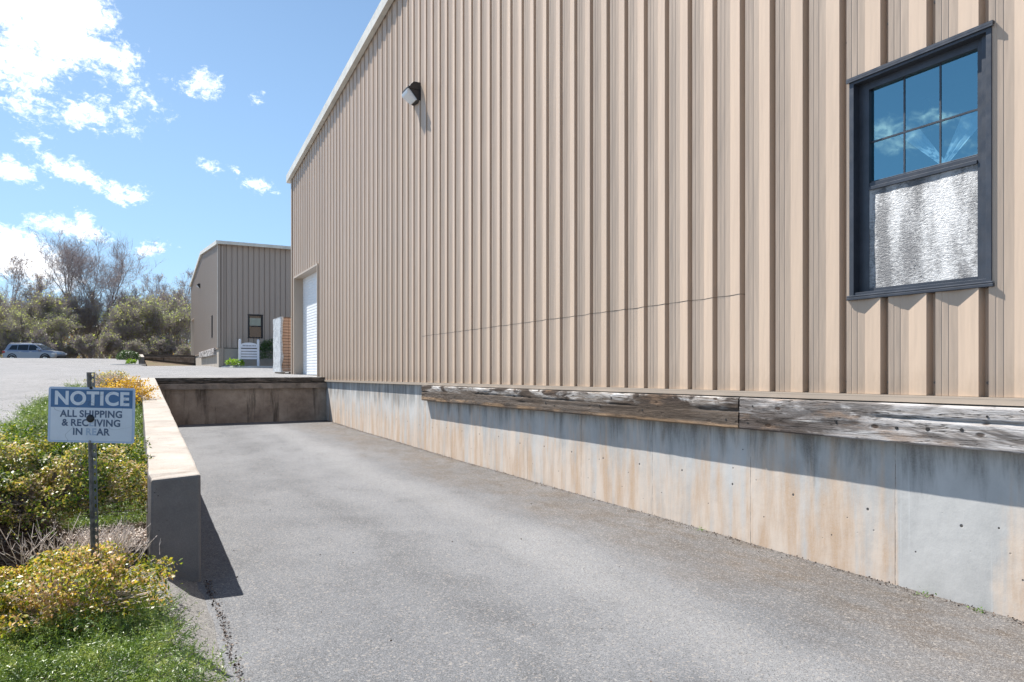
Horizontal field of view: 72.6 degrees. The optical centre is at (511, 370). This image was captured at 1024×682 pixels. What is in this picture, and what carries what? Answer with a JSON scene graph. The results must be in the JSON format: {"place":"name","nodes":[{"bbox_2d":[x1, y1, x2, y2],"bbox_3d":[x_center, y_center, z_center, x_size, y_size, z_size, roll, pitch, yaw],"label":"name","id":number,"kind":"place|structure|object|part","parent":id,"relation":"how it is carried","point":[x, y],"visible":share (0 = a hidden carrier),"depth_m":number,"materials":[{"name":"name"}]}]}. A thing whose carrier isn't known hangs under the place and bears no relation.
{"place":"outdoors","nodes":[
{"label":"outdoors","id":0,"kind":"place"},
{"bbox_2d":[0,378,140,457],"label":"parking lot","id":1,"kind":"structure","parent":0,"point":[16,390],"depth_m":11.74,"materials":[{"name":"grey asphalt"}]},
{"bbox_2d":[0,382,147,681],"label":"planting bed","id":2,"kind":"object","parent":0,"point":[4,528],"visible":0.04,"depth_m":4.58,"materials":[{"name":"green plant"}]},
{"bbox_2d":[0,377,146,529],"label":"juniper groundcover","id":3,"kind":"object","parent":2,"relation":"on","point":[39,408],"visible":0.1,"depth_m":6.08,"materials":[{"name":"green plant"}]},
{"bbox_2d":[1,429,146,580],"bbox_3d":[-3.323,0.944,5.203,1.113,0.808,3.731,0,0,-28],"label":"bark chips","id":4,"kind":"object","parent":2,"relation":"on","point":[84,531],"visible":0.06,"depth_m":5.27,"materials":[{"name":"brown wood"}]},
{"bbox_2d":[0,422,151,541],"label":"azalea shrub","id":5,"kind":"object","parent":2,"relation":"on","point":[55,479],"visible":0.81,"depth_m":4.62,"materials":[{"name":"green plant"}]},
{"bbox_2d":[0,512,183,644],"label":"azalea shrub","id":6,"kind":"object","parent":2,"relation":"on","point":[29,588],"visible":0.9,"depth_m":3.53,"materials":[{"name":"yellow plant"}]},
{"bbox_2d":[48,372,135,596],"bbox_3d":[-2.217,0.684,3.690,0.463,1.352,0.044,0,0,0],"label":"notice sign","id":7,"kind":"object","parent":2,"relation":"on","point":[90,414],"visible":0.97,"depth_m":3.68,"materials":[{"name":"metal"}]},
{"bbox_2d":[83,370,136,387],"bbox_3d":[-7.087,0.155,12.313,0.963,0.360,1.247,0,0,-28],"label":"barberry shrub","id":8,"kind":"object","parent":2,"relation":"on","point":[99,380],"visible":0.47,"depth_m":12.16,"materials":[{"name":"yellow plant"}]},
{"bbox_2d":[0,570,247,681],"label":"grass","id":9,"kind":"structure","parent":2,"relation":"on","point":[102,655],"depth_m":2.99,"materials":[{"name":"green plant"}]},
{"bbox_2d":[95,375,160,403],"bbox_3d":[-5.845,0.298,10.468,1.058,0.466,1.672,0,0,-28],"label":"spirea shrub","id":10,"kind":"object","parent":2,"relation":"on","point":[142,392],"visible":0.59,"depth_m":10.41,"materials":[{"name":"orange plant"}]},
{"bbox_2d":[0,356,314,378],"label":"driveway","id":11,"kind":"structure","parent":0,"point":[36,368],"depth_m":27.85,"materials":[{"name":"grey asphalt"}]},
{"bbox_2d":[113,364,145,365],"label":"kerb","id":12,"kind":"structure","parent":11,"relation":"on","point":[131,364],"depth_m":41.82,"materials":[{"name":"concrete"}]},
{"bbox_2d":[125,358,136,363],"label":"hosta plant","id":13,"kind":"object","parent":11,"relation":"on","point":[129,361],"visible":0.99,"depth_m":42.21,"materials":[{"name":"green plant"}]},
{"bbox_2d":[221,366,272,367],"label":"kerb","id":14,"kind":"structure","parent":11,"relation":"on","point":[248,366],"depth_m":39.13,"materials":[{"name":"concrete"}]},
{"bbox_2d":[225,358,235,364],"bbox_3d":[-15.934,-0.517,39.565,0.690,0.482,0.566,0,0,-28],"label":"perennial plant","id":15,"kind":"object","parent":14,"relation":"on","point":[228,361],"visible":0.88,"depth_m":39.44,"materials":[{"name":"green plant"}]},
{"bbox_2d":[231,359,241,365],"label":"perennial plant","id":16,"kind":"object","parent":14,"relation":"on","point":[233,361],"visible":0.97,"depth_m":39.28,"materials":[{"name":"green plant"}]},
{"bbox_2d":[234,360,244,365],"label":"perennial plant","id":17,"kind":"object","parent":14,"relation":"on","point":[241,362],"visible":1,"depth_m":39.27,"materials":[{"name":"green plant"}]},
{"bbox_2d":[105,569,228,681],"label":"asphalt apron","id":18,"kind":"object","parent":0,"point":[192,592],"visible":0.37,"depth_m":3.73,"materials":[{"name":"grey asphalt"}]},
{"bbox_2d":[0,0,380,357],"label":"sky","id":19,"kind":"structure","parent":0,"point":[179,126],"materials":[{"name":"blue"}]},
{"bbox_2d":[140,359,251,379],"bbox_3d":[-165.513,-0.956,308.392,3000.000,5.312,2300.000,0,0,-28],"label":"ground","id":20,"kind":"structure","parent":0,"point":[149,362],"depth_m":55.29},
{"bbox_2d":[0,293,13,327],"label":"woodland tree","id":21,"kind":"object","parent":20,"relation":"on","point":[2,307],"visible":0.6,"depth_m":65.15,"materials":[{"name":"green plant"}]},
{"bbox_2d":[0,287,18,340],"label":"woodland tree","id":22,"kind":"object","parent":20,"relation":"on","point":[5,309],"visible":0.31,"depth_m":67.47,"materials":[{"name":"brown plant"}]},
{"bbox_2d":[0,318,23,348],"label":"woodland tree","id":23,"kind":"object","parent":20,"relation":"on","point":[7,335],"visible":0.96,"depth_m":61.77,"materials":[{"name":"green plant"}]},
{"bbox_2d":[0,252,40,357],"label":"woodland tree","id":24,"kind":"object","parent":20,"relation":"on","point":[14,277],"visible":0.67,"depth_m":71.61,"materials":[{"name":"grey plant"}]},
{"bbox_2d":[0,300,43,342],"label":"woodland tree","id":25,"kind":"object","parent":20,"relation":"on","point":[26,315],"visible":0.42,"depth_m":67.14,"materials":[{"name":"green plant"}]},
{"bbox_2d":[2,308,59,342],"bbox_3d":[-44.489,-3.055,64.621,3.464,5.398,4.666,0,0,29],"label":"woodland tree","id":26,"kind":"object","parent":20,"relation":"on","point":[17,315],"visible":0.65,"depth_m":64.19,"materials":[{"name":"green plant"}]},
{"bbox_2d":[8,293,55,338],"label":"woodland tree","id":27,"kind":"object","parent":20,"relation":"on","point":[20,306],"visible":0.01,"depth_m":78.99,"materials":[{"name":"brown plant"}]},
{"bbox_2d":[2,343,66,357],"bbox_3d":[-40.990,-1.507,60.037,4.427,1.760,2.160,0,0,-3],"label":"silver car","id":28,"kind":"object","parent":20,"relation":"on","point":[30,350],"visible":0.67,"depth_m":59.18,"materials":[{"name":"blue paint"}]},
{"bbox_3d":[-42.341,-1.967,59.190,0.713,0.445,0.175,0,0,-3],"label":"side window","id":29,"kind":"part","parent":28,"relation":"part of","materials":[{"name":"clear glass"}]},
{"bbox_3d":[-41.506,-1.978,59.235,0.846,0.466,0.182,0,0,-3],"label":"side window","id":30,"kind":"part","parent":28,"relation":"part of","materials":[{"name":"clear glass"}]},
{"bbox_3d":[-40.533,-1.978,59.283,0.988,0.466,0.182,0,0,-3],"label":"side window","id":31,"kind":"part","parent":28,"relation":"part of","materials":[{"name":"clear glass"}]},
{"bbox_2d":[20,327,57,349],"bbox_3d":[-42.600,-2.151,62.859,3.316,3.646,3.179,0,0,26],"label":"scrub bush","id":32,"kind":"object","parent":20,"relation":"on","point":[35,337],"visible":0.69,"depth_m":62.55,"materials":[{"name":"grey plant"}]},
{"bbox_2d":[17,269,64,339],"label":"woodland tree","id":33,"kind":"object","parent":20,"relation":"on","point":[42,280],"visible":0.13,"depth_m":77.57,"materials":[{"name":"brown plant"}]},
{"bbox_2d":[10,292,77,343],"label":"woodland tree","id":34,"kind":"object","parent":20,"relation":"on","point":[46,304],"visible":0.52,"depth_m":68.11,"materials":[{"name":"green plant"}]},
{"bbox_2d":[19,273,87,337],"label":"woodland tree","id":35,"kind":"object","parent":20,"relation":"on","point":[44,287],"visible":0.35,"depth_m":73.49,"materials":[{"name":"grey plant"}]},
{"bbox_2d":[53,341,69,357],"bbox_3d":[-42.458,-1.571,65.281,2.057,2.359,2.146,0,0,-15],"label":"scrub bush","id":36,"kind":"object","parent":20,"relation":"on","point":[60,347],"visible":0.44,"depth_m":64.99,"materials":[{"name":"green plant"}]},
{"bbox_2d":[42,305,84,344],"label":"woodland tree","id":37,"kind":"object","parent":20,"relation":"on","point":[62,320],"visible":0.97,"depth_m":66.48,"materials":[{"name":"green plant"}]},
{"bbox_2d":[64,339,85,357],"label":"scrub bush","id":38,"kind":"object","parent":20,"relation":"on","point":[73,352],"visible":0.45,"depth_m":67.60,"materials":[{"name":"green plant"}]},
{"bbox_2d":[68,292,102,357],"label":"woodland tree","id":39,"kind":"object","parent":20,"relation":"on","point":[86,323],"visible":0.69,"depth_m":74.02,"materials":[{"name":"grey plant"}]},
{"bbox_2d":[69,332,103,358],"bbox_3d":[-39.255,-1.950,64.540,2.926,3.217,2.805,0,0,-9],"label":"scrub bush","id":40,"kind":"object","parent":20,"relation":"on","point":[88,348],"visible":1,"depth_m":64.17,"materials":[{"name":"grey plant"}]},
{"bbox_2d":[62,285,111,358],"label":"woodland tree","id":41,"kind":"object","parent":20,"relation":"on","point":[95,315],"visible":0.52,"depth_m":75.03,"materials":[{"name":"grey plant"}]},
{"bbox_2d":[19,223,164,358],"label":"woodland tree","id":42,"kind":"object","parent":20,"relation":"on","point":[76,258],"visible":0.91,"depth_m":75.77,"materials":[{"name":"brown plant"}]},
{"bbox_2d":[0,293,190,358],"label":"deep wood","id":43,"kind":"object","parent":20,"relation":"on","point":[79,355],"visible":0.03,"depth_m":90.58,"materials":[{"name":"green plant"}]},
{"bbox_2d":[96,330,123,358],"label":"scrub bush","id":44,"kind":"object","parent":20,"relation":"on","point":[108,344],"visible":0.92,"depth_m":66.88,"materials":[{"name":"grey plant"}]},
{"bbox_2d":[112,344,126,358],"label":"scrub bush","id":45,"kind":"object","parent":20,"relation":"on","point":[120,350],"visible":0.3,"depth_m":69.43,"materials":[{"name":"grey plant"}]},
{"bbox_2d":[97,302,145,349],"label":"woodland tree","id":46,"kind":"object","parent":20,"relation":"on","point":[123,327],"visible":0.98,"depth_m":69.50,"materials":[{"name":"green plant"}]},
{"bbox_2d":[96,294,152,351],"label":"woodland tree","id":47,"kind":"object","parent":20,"relation":"on","point":[130,301],"visible":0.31,"depth_m":71.82,"materials":[{"name":"green plant"}]},
{"bbox_2d":[115,350,140,359],"bbox_3d":[-23.569,-0.961,42.844,1.441,0.674,1.306,0,0,-28],"label":"boxwood shrub","id":48,"kind":"object","parent":20,"relation":"on","point":[127,354],"visible":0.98,"depth_m":42.60,"materials":[{"name":"green plant"}]},
{"bbox_2d":[122,339,148,354],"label":"scrub bush","id":49,"kind":"object","parent":20,"relation":"on","point":[134,346],"visible":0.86,"depth_m":65.98,"materials":[{"name":"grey plant"}]},
{"bbox_2d":[138,354,143,363],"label":"retaining wall","id":50,"kind":"structure","parent":20,"relation":"on","point":[141,360],"depth_m":43.30,"materials":[{"name":"concrete"}]},
{"bbox_2d":[116,283,172,346],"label":"woodland tree","id":51,"kind":"object","parent":20,"relation":"on","point":[135,290],"visible":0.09,"depth_m":77.55,"materials":[{"name":"grey plant"}]},
{"bbox_2d":[132,296,169,347],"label":"woodland tree","id":52,"kind":"object","parent":20,"relation":"on","point":[147,340],"visible":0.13,"depth_m":76.08,"materials":[{"name":"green plant"}]},
{"bbox_2d":[144,335,170,354],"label":"scrub bush","id":53,"kind":"object","parent":20,"relation":"on","point":[155,347],"visible":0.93,"depth_m":68.96,"materials":[{"name":"grey plant"}]},
{"bbox_2d":[139,272,176,338],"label":"woodland tree","id":54,"kind":"object","parent":20,"relation":"on","point":[158,280],"visible":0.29,"depth_m":85.53,"materials":[{"name":"grey plant"}]},
{"bbox_2d":[140,283,184,334],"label":"woodland tree","id":55,"kind":"object","parent":20,"relation":"on","point":[167,294],"visible":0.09,"depth_m":84.03,"materials":[{"name":"brown plant"}]},
{"bbox_2d":[135,294,190,353],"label":"woodland tree","id":56,"kind":"object","parent":20,"relation":"on","point":[172,307],"visible":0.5,"depth_m":73.94,"materials":[{"name":"green plant"}]},
{"bbox_2d":[136,295,190,346],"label":"woodland tree","id":57,"kind":"object","parent":20,"relation":"on","point":[177,322],"visible":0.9,"depth_m":71.88,"materials":[{"name":"green plant"}]},
{"bbox_2d":[144,285,189,347],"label":"woodland tree","id":58,"kind":"object","parent":20,"relation":"on","point":[173,305],"visible":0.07,"depth_m":80.31,"materials":[{"name":"grey plant"}]},
{"bbox_2d":[156,333,179,354],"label":"scrub bush","id":59,"kind":"object","parent":20,"relation":"on","point":[171,341],"visible":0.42,"depth_m":71.49,"materials":[{"name":"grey plant"}]},
{"bbox_2d":[143,355,194,362],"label":"loading dock wall","id":60,"kind":"structure","parent":20,"relation":"on","point":[184,358],"depth_m":56.32,"materials":[{"name":"concrete"}]},
{"bbox_2d":[141,378,200,581],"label":"retaining wall","id":61,"kind":"structure","parent":20,"relation":"on","point":[173,516],"depth_m":4.55,"materials":[{"name":"concrete"}]},
{"bbox_2d":[163,288,190,354],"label":"woodland tree","id":62,"kind":"object","parent":20,"relation":"on","point":[175,295],"visible":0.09,"depth_m":79.32,"materials":[{"name":"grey plant"}]},
{"bbox_2d":[164,268,193,344],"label":"woodland tree","id":63,"kind":"object","parent":20,"relation":"on","point":[189,287],"visible":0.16,"depth_m":82.24,"materials":[{"name":"grey plant"}]},
{"bbox_2d":[174,343,190,354],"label":"scrub bush","id":64,"kind":"object","parent":20,"relation":"on","point":[185,350],"visible":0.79,"depth_m":67.93,"materials":[{"name":"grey plant"}]},
{"bbox_2d":[190,240,290,366],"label":"metal warehouse","id":65,"kind":"structure","parent":20,"relation":"on","point":[243,292],"depth_m":41.87,"materials":[{"name":"paint"}]},
{"bbox_2d":[199,348,215,357],"bbox_3d":[-20.494,-1.151,46.826,0.165,0.422,11.306,0,0,-28],"label":"timber bumper","id":66,"kind":"object","parent":65,"relation":"attached to","point":[208,353],"visible":1,"depth_m":45.41,"materials":[{"name":"white wood"}]},
{"bbox_2d":[211,315,212,337],"bbox_3d":[-18.806,-2.779,43.905,0.156,1.398,0.882,0,0,-28],"label":"window frame","id":67,"kind":"structure","parent":65,"relation":"in","point":[212,315],"depth_m":44.20,"materials":[{"name":"black metal"}]},
{"bbox_2d":[247,314,262,337],"bbox_3d":[-15.382,-2.654,41.774,0.902,1.428,0.236,0,0,-28],"label":"window frame","id":68,"kind":"structure","parent":65,"relation":"in","point":[255,321],"depth_m":41.82,"materials":[{"name":"black metal"}]},
{"bbox_2d":[155,377,326,424],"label":"loading dock wall","id":69,"kind":"structure","parent":20,"relation":"on","point":[190,401],"depth_m":17.33,"materials":[{"name":"concrete"}]},
{"bbox_2d":[239,339,258,367],"bbox_3d":[-14.945,-0.960,39.646,1.120,1.720,0.140,0,0,-28],"label":"directory sign","id":70,"kind":"object","parent":20,"relation":"on","point":[248,351],"visible":0.82,"depth_m":39.64,"materials":[{"name":"white paint"}]},
{"bbox_2d":[259,338,272,359],"bbox_3d":[-13.872,-1.273,40.903,2.198,1.330,1.320,0,0,-28],"label":"hedge","id":71,"kind":"object","parent":20,"relation":"on","point":[268,344],"visible":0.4,"depth_m":40.48,"materials":[{"name":"green plant"}]},
{"bbox_2d":[273,317,290,373],"bbox_3d":[-7.378,-0.800,23.561,1.121,1.920,1.401,0,0,-28],"label":"wrapped brick stack","id":72,"kind":"object","parent":20,"relation":"on","point":[281,343],"visible":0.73,"depth_m":22.88,"materials":[{"name":"brown brick"}]},
{"bbox_2d":[286,0,1023,620],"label":"metal warehouse","id":73,"kind":"structure","parent":20,"relation":"on","point":[782,198],"depth_m":6.13,"materials":[{"name":"paint"}]},
{"bbox_2d":[303,272,316,375],"bbox_3d":[-5.777,-1.497,20.460,0.030,3.284,3.560,0,0,-28],"label":"roll up door","id":74,"kind":"structure","parent":73,"relation":"in","point":[310,282],"depth_m":21.02,"materials":[{"name":"white paint"}]},
{"bbox_2d":[402,81,420,105],"bbox_3d":[-1.764,-4.848,12.195,0.256,0.313,0.340,0,0,-28],"label":"wall light","id":75,"kind":"object","parent":73,"relation":"attached to","point":[411,93],"visible":1,"depth_m":12.09,"materials":[{"name":"brown metal"}]},
{"bbox_2d":[421,385,742,428],"bbox_3d":[0.181,0.360,8.774,0.105,0.286,7.123,0,0,-28],"label":"timber bumper","id":76,"kind":"object","parent":73,"relation":"attached to","point":[718,411],"visible":1,"depth_m":7.18,"materials":[{"name":"wood"}]},
{"bbox_2d":[739,397,1023,453],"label":"timber bumper","id":77,"kind":"object","parent":73,"relation":"attached to","point":[992,428],"visible":1,"depth_m":4.46,"materials":[{"name":"wood"}]},
{"bbox_2d":[846,20,994,300],"bbox_3d":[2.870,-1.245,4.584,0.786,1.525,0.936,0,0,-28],"label":"window","id":78,"kind":"structure","parent":73,"relation":"in","point":[920,121],"depth_m":4.41,"materials":[{"name":"glass"}]},
{"bbox_2d":[177,420,1023,681],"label":"driveway ramp","id":79,"kind":"structure","parent":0,"point":[481,594],"depth_m":4.41,"materials":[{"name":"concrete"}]},
{"bbox_2d":[203,421,1020,681],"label":"loose grit","id":80,"kind":"object","parent":79,"relation":"on","point":[224,629],"visible":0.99,"depth_m":4.50,"materials":[{"name":"grey gravel"}]}
]}

